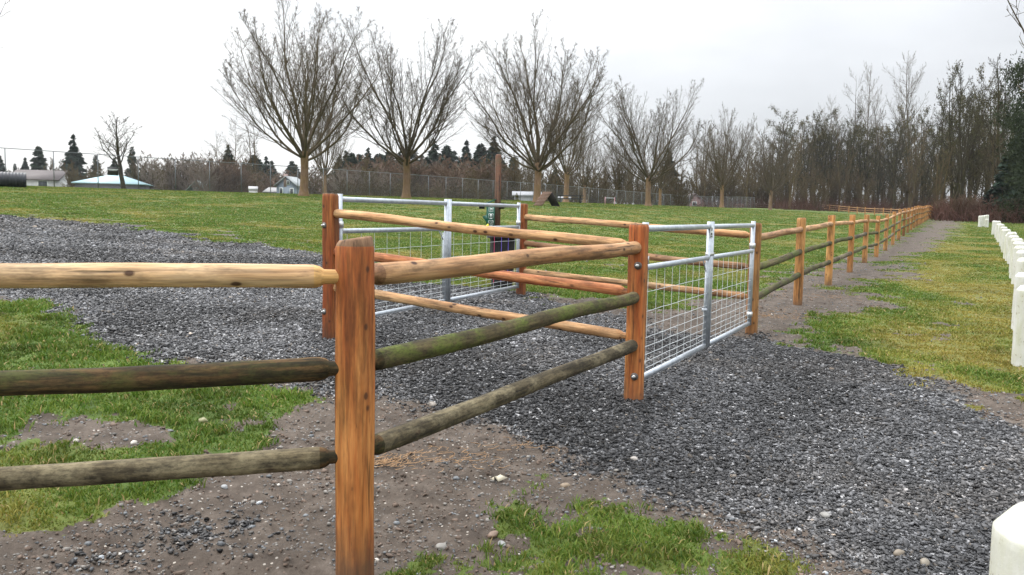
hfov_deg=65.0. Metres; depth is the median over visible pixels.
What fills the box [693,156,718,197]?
bare tree
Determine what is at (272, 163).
conifer tree
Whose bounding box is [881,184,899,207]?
thicket tree
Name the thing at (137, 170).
thicket tree
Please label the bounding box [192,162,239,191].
thicket tree
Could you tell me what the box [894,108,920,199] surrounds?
mossy tree
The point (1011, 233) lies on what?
bollard
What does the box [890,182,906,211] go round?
woodland tree
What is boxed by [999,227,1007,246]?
bollard
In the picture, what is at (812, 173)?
woodland tree
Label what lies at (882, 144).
woodland tree
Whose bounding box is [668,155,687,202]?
bare tree
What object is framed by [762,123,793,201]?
bare tree
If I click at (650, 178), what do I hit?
maple tree
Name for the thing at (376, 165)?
thicket tree
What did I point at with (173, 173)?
thicket tree
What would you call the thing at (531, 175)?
thicket tree
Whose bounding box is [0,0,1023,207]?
sky
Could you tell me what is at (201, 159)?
thicket tree
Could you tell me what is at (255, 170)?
bare tree
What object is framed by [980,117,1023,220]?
conifer tree
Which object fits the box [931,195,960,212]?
thicket tree
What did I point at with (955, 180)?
mossy tree
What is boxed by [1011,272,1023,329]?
bollard
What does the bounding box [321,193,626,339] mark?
rail fence
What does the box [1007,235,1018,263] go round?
bollard
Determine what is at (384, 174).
thicket tree
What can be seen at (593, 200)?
thicket tree
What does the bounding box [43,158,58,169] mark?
thicket tree
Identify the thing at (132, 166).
thicket tree
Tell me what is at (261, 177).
thicket tree
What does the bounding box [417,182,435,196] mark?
thicket tree
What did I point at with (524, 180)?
bare tree
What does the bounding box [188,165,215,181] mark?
thicket tree
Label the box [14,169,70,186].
house
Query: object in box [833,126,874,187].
woodland tree
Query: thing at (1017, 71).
evergreen tree
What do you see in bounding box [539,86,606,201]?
maple tree
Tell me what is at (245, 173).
thicket tree
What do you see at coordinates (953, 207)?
thicket tree
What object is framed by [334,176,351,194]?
thicket tree
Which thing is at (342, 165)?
conifer tree
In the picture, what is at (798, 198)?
thicket tree
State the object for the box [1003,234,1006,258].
bollard
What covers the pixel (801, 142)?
mossy tree
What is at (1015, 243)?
bollard
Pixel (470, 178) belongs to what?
thicket tree
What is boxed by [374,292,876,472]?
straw
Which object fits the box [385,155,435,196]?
thicket tree
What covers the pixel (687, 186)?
thicket tree
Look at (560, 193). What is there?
thicket tree
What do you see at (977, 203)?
thicket tree
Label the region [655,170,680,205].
thicket tree
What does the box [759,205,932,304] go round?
rail fence
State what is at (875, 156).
woodland tree
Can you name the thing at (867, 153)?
woodland tree
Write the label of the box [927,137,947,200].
woodland tree
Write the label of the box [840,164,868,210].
thicket tree
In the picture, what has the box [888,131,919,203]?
woodland tree
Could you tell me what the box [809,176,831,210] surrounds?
thicket tree
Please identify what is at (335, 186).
thicket tree
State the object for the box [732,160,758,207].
woodland tree
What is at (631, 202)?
thicket tree
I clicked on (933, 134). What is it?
woodland tree
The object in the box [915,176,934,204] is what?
thicket tree
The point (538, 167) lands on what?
maple tree
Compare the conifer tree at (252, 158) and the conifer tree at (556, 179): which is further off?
the conifer tree at (252, 158)
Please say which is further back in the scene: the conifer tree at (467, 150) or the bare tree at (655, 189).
the conifer tree at (467, 150)
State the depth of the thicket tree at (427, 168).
135.25 m
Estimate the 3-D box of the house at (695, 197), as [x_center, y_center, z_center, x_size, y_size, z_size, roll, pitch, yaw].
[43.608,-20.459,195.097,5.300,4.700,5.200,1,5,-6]
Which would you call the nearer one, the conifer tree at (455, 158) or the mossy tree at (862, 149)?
the mossy tree at (862, 149)
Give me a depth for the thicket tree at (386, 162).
157.73 m
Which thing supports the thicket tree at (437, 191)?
on the ground at (246, 486)
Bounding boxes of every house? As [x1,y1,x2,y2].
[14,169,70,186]
[275,174,308,193]
[687,193,705,206]
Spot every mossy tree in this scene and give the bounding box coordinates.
[762,104,803,203]
[789,108,835,193]
[790,120,819,186]
[799,106,842,189]
[815,108,868,188]
[828,118,866,195]
[844,105,880,205]
[870,103,912,201]
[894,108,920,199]
[897,105,962,204]
[919,59,1003,202]
[947,62,1011,199]
[971,88,1007,192]
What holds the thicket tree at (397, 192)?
on the ground at (246, 486)
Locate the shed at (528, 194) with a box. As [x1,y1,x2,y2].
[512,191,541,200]
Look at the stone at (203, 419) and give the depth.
5.43 m
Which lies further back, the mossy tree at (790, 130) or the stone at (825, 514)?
the mossy tree at (790, 130)
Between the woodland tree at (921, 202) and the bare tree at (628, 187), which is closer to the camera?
the bare tree at (628, 187)
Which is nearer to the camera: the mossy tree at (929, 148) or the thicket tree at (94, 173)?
the thicket tree at (94, 173)
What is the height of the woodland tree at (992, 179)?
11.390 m
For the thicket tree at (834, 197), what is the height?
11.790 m
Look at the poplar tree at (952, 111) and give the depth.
155.84 m
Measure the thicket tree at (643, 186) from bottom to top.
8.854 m
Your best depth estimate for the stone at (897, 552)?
3.83 m
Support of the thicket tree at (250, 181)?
on the ground at (246, 486)
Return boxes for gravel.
[0,214,1023,574]
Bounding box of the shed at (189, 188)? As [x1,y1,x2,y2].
[185,181,222,190]
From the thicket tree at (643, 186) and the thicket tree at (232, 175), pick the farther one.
the thicket tree at (643, 186)
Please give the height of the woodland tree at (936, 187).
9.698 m
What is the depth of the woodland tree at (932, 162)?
132.44 m
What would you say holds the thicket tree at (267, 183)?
on the ground at (246, 486)
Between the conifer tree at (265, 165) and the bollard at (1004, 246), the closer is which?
the bollard at (1004, 246)
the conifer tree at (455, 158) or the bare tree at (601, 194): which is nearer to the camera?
the bare tree at (601, 194)
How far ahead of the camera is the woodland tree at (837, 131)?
209.70 m
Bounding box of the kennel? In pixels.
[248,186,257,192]
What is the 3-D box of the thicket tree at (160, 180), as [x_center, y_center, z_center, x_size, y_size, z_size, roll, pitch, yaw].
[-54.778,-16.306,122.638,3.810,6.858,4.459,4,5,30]
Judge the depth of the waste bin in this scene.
13.08 m
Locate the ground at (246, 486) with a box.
[0,186,1023,574]
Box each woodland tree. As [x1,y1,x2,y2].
[684,157,717,203]
[707,165,727,204]
[713,159,751,207]
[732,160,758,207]
[746,154,775,202]
[763,166,796,207]
[769,137,797,195]
[781,119,804,209]
[791,124,810,196]
[792,135,821,209]
[793,112,826,202]
[799,168,818,204]
[802,135,823,203]
[814,109,843,196]
[817,133,835,189]
[818,120,849,204]
[828,138,858,205]
[832,125,857,189]
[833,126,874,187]
[845,148,867,193]
[856,118,883,200]
[856,173,877,211]
[863,128,885,194]
[865,137,891,211]
[867,125,884,187]
[869,110,899,195]
[873,152,896,205]
[876,166,898,206]
[877,118,914,204]
[883,119,911,212]
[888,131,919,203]
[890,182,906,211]
[895,105,933,205]
[895,119,928,213]
[903,119,942,205]
[911,121,933,196]
[914,181,930,205]
[922,93,977,204]
[924,139,954,210]
[927,84,948,203]
[927,108,950,196]
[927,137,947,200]
[930,129,957,197]
[937,69,982,199]
[945,136,967,186]
[948,63,975,197]
[953,124,988,200]
[958,68,1010,194]
[965,136,984,200]
[971,147,990,198]
[974,82,984,196]
[977,52,1016,181]
[981,121,1011,187]
[982,63,1022,169]
[991,91,1014,178]
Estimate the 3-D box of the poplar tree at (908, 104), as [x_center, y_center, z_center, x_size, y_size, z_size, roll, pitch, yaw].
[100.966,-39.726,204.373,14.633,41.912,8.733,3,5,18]
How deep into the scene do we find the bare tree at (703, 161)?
210.47 m
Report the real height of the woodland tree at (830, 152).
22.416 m
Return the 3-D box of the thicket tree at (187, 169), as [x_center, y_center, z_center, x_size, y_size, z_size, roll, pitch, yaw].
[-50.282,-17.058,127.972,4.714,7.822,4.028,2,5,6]
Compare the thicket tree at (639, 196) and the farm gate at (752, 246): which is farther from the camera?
the thicket tree at (639, 196)
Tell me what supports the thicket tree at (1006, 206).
on the ground at (246, 486)
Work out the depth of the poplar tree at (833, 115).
218.55 m
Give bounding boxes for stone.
[198,417,207,422]
[429,401,436,406]
[435,543,446,549]
[487,530,497,537]
[498,540,505,546]
[560,483,570,487]
[819,512,829,517]
[893,549,904,555]
[920,558,929,566]
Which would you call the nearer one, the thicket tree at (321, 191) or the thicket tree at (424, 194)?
the thicket tree at (424, 194)
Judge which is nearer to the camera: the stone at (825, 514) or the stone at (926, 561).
the stone at (926, 561)
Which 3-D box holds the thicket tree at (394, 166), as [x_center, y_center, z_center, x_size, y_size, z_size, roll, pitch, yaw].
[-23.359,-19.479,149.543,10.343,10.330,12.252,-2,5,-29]
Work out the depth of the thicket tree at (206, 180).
112.64 m
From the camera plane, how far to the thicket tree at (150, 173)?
113.45 m
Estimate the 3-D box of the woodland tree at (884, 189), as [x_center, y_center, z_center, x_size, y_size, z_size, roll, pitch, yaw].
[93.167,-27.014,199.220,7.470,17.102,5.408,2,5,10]
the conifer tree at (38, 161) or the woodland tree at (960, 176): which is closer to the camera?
the woodland tree at (960, 176)
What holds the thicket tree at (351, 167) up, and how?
on the ground at (246, 486)
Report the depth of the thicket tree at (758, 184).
205.22 m
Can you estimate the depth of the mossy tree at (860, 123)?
202.12 m
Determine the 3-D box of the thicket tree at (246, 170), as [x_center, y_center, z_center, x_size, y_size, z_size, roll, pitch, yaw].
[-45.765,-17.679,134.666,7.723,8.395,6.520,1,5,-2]
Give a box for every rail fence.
[0,224,648,574]
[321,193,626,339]
[516,203,761,334]
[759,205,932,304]
[811,204,913,215]
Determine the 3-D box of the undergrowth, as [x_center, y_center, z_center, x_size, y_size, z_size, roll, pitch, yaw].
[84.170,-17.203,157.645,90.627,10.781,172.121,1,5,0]
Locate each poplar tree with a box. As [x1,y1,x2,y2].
[818,96,841,160]
[842,67,867,168]
[854,63,883,205]
[865,56,923,203]
[882,51,936,178]
[937,64,973,195]
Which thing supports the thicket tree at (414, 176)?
on the ground at (246, 486)
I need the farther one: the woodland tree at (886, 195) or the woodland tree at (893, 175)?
the woodland tree at (886, 195)
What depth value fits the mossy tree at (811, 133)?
196.91 m
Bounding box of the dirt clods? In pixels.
[0,237,1023,574]
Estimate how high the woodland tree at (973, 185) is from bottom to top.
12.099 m
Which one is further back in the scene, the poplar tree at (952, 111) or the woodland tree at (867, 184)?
the woodland tree at (867, 184)
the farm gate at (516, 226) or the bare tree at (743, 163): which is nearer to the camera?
the farm gate at (516, 226)
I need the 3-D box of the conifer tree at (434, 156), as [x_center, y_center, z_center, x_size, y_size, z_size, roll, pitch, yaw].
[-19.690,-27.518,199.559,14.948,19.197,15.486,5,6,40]
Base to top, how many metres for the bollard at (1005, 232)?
1.136 m
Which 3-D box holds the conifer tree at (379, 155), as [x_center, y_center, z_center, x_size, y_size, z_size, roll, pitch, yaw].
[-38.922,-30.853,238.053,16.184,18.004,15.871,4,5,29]
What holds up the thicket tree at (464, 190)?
on the ground at (246, 486)
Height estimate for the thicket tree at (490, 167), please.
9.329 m
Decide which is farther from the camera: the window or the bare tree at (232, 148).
the bare tree at (232, 148)
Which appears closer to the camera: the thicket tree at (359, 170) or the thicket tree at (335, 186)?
the thicket tree at (359, 170)
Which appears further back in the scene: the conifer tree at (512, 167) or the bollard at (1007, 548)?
the conifer tree at (512, 167)
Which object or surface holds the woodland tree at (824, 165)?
on the ground at (246, 486)
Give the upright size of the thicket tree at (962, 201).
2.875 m
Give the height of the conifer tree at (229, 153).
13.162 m
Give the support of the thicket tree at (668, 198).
on the ground at (246, 486)
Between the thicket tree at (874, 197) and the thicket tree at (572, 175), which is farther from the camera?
the thicket tree at (874, 197)
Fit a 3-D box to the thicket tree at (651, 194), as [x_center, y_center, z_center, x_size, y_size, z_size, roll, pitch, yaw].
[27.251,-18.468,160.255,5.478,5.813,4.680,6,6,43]
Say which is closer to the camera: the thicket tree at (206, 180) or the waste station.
the waste station
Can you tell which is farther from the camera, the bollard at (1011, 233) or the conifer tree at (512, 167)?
the conifer tree at (512, 167)
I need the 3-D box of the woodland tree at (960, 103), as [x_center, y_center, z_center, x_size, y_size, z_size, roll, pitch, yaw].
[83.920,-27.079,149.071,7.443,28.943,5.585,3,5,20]
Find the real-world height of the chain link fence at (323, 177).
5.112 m
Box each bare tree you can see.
[202,134,235,164]
[211,119,253,168]
[239,119,262,191]
[514,162,532,190]
[556,165,582,201]
[578,156,606,201]
[589,167,611,202]
[625,171,634,203]
[645,164,664,204]
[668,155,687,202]
[677,169,698,205]
[688,125,716,198]
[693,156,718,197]
[709,123,738,205]
[720,151,746,201]
[727,135,754,203]
[728,131,765,207]
[742,120,790,171]
[746,148,773,206]
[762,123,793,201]
[1005,0,1023,97]
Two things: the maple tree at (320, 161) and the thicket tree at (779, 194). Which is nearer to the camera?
the maple tree at (320, 161)
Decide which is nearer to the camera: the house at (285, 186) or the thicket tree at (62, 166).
the thicket tree at (62, 166)
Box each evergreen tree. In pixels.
[985,49,1023,222]
[1001,76,1023,223]
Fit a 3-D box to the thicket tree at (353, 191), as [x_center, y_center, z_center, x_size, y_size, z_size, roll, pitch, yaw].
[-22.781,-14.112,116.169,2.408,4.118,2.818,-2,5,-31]
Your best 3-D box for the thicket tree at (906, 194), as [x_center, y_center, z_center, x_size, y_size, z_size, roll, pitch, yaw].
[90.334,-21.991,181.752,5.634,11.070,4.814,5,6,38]
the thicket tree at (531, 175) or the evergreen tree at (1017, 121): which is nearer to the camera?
the evergreen tree at (1017, 121)
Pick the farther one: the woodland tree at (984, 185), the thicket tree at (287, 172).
the thicket tree at (287, 172)
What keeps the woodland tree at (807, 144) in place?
on the ground at (246, 486)
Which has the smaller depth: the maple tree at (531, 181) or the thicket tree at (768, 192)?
the maple tree at (531, 181)
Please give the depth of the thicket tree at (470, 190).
108.03 m
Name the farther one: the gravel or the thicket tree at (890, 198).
the thicket tree at (890, 198)
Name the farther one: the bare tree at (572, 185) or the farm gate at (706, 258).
the bare tree at (572, 185)
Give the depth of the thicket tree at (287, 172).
157.03 m
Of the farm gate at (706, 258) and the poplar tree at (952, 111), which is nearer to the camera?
the farm gate at (706, 258)
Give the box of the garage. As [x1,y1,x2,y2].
[263,187,276,192]
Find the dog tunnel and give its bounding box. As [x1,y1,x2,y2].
[0,171,26,187]
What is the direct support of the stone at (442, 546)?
on the ground at (246, 486)
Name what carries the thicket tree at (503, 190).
on the ground at (246, 486)
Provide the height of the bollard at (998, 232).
1.136 m
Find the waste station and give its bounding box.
[479,154,504,225]
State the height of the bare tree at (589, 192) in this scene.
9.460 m
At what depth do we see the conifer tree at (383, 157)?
218.71 m
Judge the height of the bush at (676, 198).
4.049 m
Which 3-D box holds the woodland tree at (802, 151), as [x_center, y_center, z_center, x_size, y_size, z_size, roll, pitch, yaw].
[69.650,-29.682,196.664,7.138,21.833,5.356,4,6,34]
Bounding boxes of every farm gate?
[338,194,448,316]
[447,199,520,301]
[642,222,712,379]
[708,221,755,346]
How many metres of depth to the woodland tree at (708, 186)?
197.53 m
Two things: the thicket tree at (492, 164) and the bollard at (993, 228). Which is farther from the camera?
the thicket tree at (492, 164)
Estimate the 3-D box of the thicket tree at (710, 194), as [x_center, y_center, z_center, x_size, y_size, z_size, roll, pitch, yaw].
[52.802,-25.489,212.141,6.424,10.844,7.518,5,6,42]
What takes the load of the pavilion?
on the ground at (246, 486)
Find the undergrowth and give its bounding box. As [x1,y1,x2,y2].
[690,187,1023,223]
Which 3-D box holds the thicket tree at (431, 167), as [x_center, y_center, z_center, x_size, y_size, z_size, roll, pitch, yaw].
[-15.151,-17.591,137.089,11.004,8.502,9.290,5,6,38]
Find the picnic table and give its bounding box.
[557,195,583,202]
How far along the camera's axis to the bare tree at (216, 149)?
149.34 m
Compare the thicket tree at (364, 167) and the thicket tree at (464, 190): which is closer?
the thicket tree at (464, 190)
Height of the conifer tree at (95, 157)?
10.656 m
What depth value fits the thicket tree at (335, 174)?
142.37 m
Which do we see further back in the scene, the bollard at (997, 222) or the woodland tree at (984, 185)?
the woodland tree at (984, 185)
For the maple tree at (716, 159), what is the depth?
111.59 m
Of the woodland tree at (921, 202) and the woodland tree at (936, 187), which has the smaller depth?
the woodland tree at (936, 187)
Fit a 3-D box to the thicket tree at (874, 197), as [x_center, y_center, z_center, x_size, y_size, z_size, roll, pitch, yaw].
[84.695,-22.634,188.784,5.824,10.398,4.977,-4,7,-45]
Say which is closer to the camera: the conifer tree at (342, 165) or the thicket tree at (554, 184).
the thicket tree at (554, 184)
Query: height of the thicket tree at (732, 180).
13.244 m
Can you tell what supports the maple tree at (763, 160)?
on the ground at (246, 486)
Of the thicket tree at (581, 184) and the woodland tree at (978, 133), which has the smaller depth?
the woodland tree at (978, 133)
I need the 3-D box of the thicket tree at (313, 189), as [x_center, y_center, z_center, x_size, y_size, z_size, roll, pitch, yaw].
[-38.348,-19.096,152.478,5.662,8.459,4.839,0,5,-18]
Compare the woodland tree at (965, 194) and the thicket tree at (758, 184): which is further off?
the thicket tree at (758, 184)
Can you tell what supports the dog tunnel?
on the ground at (246, 486)
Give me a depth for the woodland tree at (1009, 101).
130.15 m
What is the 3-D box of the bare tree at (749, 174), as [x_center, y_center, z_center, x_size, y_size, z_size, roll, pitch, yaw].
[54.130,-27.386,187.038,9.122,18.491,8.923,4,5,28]
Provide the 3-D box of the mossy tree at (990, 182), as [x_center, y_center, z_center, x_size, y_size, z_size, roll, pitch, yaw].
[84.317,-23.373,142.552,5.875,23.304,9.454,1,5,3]
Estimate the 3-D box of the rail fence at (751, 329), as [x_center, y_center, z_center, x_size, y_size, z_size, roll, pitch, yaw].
[1.582,-0.073,11.182,3.795,2.185,0.159,5,6,37]
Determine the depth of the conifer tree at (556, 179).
149.44 m
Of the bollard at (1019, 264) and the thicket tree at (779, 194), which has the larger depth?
the thicket tree at (779, 194)
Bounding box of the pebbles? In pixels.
[0,226,1023,574]
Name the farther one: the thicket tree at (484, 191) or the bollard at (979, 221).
the thicket tree at (484, 191)
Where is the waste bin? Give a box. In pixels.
[487,236,514,287]
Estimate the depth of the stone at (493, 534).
4.03 m
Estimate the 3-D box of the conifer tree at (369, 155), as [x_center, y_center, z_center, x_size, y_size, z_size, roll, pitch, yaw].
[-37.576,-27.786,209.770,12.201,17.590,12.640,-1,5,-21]
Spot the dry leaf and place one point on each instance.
(500, 477)
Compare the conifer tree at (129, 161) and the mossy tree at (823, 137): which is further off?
the mossy tree at (823, 137)
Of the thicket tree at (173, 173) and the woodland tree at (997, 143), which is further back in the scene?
the thicket tree at (173, 173)
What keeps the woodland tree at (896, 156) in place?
on the ground at (246, 486)
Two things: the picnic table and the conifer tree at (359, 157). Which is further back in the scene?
the conifer tree at (359, 157)
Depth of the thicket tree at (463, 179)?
133.84 m
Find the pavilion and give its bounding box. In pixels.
[71,175,154,188]
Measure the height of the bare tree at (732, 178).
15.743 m
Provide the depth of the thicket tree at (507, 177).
139.48 m
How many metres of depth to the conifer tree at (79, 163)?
148.88 m
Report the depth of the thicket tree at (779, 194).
183.22 m
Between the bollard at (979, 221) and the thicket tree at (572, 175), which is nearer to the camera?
the bollard at (979, 221)
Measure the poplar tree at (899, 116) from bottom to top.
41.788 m
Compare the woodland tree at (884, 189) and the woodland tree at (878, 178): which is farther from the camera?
the woodland tree at (884, 189)
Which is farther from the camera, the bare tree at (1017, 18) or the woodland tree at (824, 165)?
the woodland tree at (824, 165)
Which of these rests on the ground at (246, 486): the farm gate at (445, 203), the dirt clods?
the dirt clods
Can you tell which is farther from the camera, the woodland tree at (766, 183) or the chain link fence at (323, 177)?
the woodland tree at (766, 183)
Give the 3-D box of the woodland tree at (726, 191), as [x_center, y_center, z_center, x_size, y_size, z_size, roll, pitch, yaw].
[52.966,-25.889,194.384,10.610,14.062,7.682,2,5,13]
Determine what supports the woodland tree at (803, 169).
on the ground at (246, 486)
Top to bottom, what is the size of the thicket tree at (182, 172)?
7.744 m
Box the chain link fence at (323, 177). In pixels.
[0,147,754,207]
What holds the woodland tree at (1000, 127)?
on the ground at (246, 486)
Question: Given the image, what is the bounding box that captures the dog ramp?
[533,192,559,205]
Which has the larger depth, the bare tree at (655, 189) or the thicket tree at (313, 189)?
the thicket tree at (313, 189)
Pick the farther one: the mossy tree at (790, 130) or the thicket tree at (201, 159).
the mossy tree at (790, 130)
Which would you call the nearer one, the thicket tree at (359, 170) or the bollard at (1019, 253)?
the bollard at (1019, 253)
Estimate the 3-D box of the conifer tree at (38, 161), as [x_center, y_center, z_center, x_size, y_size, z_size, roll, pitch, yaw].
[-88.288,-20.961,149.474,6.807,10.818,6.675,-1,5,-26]
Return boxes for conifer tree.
[0,155,7,171]
[20,158,29,169]
[29,146,46,169]
[60,134,87,186]
[90,155,102,176]
[110,159,123,175]
[124,147,136,177]
[221,144,238,169]
[247,155,261,169]
[259,157,273,184]
[269,160,280,180]
[286,161,299,176]
[332,156,343,176]
[342,150,349,164]
[343,152,358,178]
[356,154,363,165]
[361,147,373,169]
[374,153,383,164]
[378,156,390,175]
[410,150,418,162]
[422,139,445,178]
[438,145,455,169]
[453,150,458,166]
[457,140,477,177]
[473,143,487,168]
[482,136,507,177]
[505,156,520,196]
[548,169,560,191]
[666,159,682,189]
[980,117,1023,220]
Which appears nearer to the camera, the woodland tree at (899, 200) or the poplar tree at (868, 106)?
the woodland tree at (899, 200)
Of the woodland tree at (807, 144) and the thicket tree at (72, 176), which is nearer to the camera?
the thicket tree at (72, 176)
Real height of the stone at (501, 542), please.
0.029 m
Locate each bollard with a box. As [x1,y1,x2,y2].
[978,216,981,226]
[985,219,988,226]
[989,501,1023,574]
[991,221,995,234]
[994,221,1000,237]
[997,224,1004,241]
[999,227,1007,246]
[1001,229,1010,252]
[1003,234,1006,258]
[1005,232,1016,260]
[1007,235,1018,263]
[1009,238,1023,271]
[1009,241,1023,278]
[1011,246,1023,283]
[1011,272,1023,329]
[1011,285,1023,366]
[1012,258,1023,307]
[1015,250,1023,265]
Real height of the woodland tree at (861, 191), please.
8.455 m
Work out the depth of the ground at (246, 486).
5.04 m
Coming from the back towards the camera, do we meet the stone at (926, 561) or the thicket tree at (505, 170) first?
the thicket tree at (505, 170)
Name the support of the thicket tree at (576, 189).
on the ground at (246, 486)
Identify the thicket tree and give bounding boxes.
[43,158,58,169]
[57,159,71,171]
[61,162,78,186]
[85,159,106,178]
[124,158,147,179]
[125,151,163,189]
[137,154,167,189]
[148,159,169,189]
[159,152,185,189]
[162,154,179,189]
[165,152,200,173]
[171,153,204,190]
[171,156,190,188]
[180,156,199,186]
[185,153,222,190]
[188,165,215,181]
[191,152,210,172]
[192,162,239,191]
[201,158,244,191]
[207,158,262,191]
[219,158,262,190]
[225,164,260,191]
[229,157,259,192]
[254,166,274,191]
[257,173,281,192]
[258,167,295,186]
[282,164,308,189]
[308,165,321,193]
[308,166,340,192]
[315,176,333,193]
[316,175,342,193]
[327,163,351,194]
[329,160,357,193]
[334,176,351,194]
[337,164,375,195]
[342,162,371,182]
[344,154,400,185]
[346,153,380,195]
[347,176,361,194]
[358,176,375,195]
[370,177,388,195]
[372,156,410,187]
[373,165,393,195]
[375,154,401,183]
[379,175,402,195]
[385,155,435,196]
[389,177,413,195]
[390,165,420,196]
[410,180,418,196]
[411,160,446,197]
[411,163,431,193]
[413,153,428,171]
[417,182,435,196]
[423,155,454,196]
[426,152,478,197]
[430,181,443,197]
[435,157,479,183]
[444,181,459,197]
[449,165,477,197]
[456,182,467,198]
[461,153,512,199]
[463,180,481,198]
[464,167,483,198]
[472,158,492,198]
[477,180,489,198]
[480,158,519,199]
[486,154,509,197]
[486,179,509,199]
[492,156,513,199]
[503,156,532,199]
[521,161,544,190]
[532,166,556,191]
[541,163,571,201]
[553,186,569,201]
[560,158,579,200]
[569,171,592,201]
[569,183,586,202]
[578,160,604,198]
[586,187,599,202]
[593,169,616,202]
[605,155,636,203]
[614,158,644,203]
[629,166,657,202]
[631,183,645,204]
[634,184,658,204]
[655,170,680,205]
[662,186,682,205]
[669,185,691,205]
[670,170,692,205]
[685,165,707,196]
[703,174,717,205]
[710,159,744,207]
[735,173,753,203]
[740,152,769,205]
[761,157,784,205]
[773,168,789,208]
[791,171,810,207]
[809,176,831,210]
[816,160,846,208]
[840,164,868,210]
[866,169,883,206]
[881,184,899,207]
[898,166,920,207]
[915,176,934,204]
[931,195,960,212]
[945,199,962,218]
[950,194,986,215]
[966,195,997,219]
[994,198,1018,219]
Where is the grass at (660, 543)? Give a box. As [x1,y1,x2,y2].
[0,185,1023,574]
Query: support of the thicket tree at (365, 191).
on the ground at (246, 486)
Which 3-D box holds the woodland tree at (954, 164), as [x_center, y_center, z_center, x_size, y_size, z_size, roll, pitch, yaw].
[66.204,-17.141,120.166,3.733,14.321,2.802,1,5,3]
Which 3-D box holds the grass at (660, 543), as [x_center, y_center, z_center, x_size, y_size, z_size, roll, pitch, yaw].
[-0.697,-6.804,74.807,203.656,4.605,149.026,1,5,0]
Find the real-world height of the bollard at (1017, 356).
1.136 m
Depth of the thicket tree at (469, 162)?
152.97 m
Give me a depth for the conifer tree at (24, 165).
179.15 m
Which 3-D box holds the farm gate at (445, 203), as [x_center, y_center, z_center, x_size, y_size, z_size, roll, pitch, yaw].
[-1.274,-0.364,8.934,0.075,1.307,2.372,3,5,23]
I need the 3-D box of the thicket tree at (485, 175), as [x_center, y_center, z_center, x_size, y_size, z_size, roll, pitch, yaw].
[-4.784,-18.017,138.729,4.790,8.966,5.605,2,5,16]
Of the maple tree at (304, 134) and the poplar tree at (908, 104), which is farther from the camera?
the poplar tree at (908, 104)
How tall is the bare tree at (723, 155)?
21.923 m
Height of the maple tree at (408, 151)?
15.044 m
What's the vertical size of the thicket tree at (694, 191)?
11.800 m
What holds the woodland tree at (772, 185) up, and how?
on the ground at (246, 486)
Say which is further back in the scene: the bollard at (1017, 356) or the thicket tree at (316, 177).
the thicket tree at (316, 177)
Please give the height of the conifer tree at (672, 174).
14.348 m
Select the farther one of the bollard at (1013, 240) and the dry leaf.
the bollard at (1013, 240)
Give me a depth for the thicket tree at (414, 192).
112.01 m
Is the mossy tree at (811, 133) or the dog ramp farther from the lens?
the mossy tree at (811, 133)
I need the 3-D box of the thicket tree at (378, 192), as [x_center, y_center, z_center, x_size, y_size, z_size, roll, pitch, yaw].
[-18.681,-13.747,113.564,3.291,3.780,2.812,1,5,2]
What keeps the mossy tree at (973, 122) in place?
on the ground at (246, 486)
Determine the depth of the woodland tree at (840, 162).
189.23 m
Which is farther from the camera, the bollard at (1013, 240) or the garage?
the garage
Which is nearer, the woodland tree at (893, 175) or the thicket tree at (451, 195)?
the thicket tree at (451, 195)
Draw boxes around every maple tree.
[212,0,393,195]
[291,82,354,192]
[319,11,483,197]
[462,8,629,201]
[515,149,544,191]
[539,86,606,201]
[556,129,613,202]
[590,75,713,205]
[596,134,650,193]
[642,143,681,204]
[686,102,758,207]
[739,133,802,209]
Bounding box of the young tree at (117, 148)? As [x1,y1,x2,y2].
[93,112,140,188]
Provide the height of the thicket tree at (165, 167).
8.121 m
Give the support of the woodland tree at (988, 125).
on the ground at (246, 486)
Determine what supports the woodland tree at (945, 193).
on the ground at (246, 486)
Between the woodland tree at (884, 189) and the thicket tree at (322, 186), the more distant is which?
the woodland tree at (884, 189)
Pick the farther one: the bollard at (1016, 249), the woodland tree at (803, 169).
the woodland tree at (803, 169)
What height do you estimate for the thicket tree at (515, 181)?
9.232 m
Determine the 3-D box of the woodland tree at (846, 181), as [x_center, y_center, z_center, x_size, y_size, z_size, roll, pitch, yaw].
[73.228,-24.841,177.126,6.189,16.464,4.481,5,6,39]
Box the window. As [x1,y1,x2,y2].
[38,181,47,185]
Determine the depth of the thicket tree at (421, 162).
161.02 m
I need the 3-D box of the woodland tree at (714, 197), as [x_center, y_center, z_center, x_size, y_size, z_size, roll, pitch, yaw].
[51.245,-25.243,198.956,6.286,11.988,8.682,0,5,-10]
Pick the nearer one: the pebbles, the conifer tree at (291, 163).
the pebbles
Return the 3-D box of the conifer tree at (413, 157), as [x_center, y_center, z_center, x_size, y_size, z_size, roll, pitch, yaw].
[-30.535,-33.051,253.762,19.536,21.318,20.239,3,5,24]
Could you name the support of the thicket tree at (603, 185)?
on the ground at (246, 486)
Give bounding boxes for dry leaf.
[490,474,506,481]
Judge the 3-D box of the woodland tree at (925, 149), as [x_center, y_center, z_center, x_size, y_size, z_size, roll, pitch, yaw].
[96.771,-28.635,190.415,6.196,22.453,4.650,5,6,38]
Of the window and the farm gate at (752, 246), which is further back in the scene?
the window
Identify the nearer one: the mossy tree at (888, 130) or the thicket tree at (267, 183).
the thicket tree at (267, 183)
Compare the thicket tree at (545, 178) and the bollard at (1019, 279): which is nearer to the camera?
the bollard at (1019, 279)
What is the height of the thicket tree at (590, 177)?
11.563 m

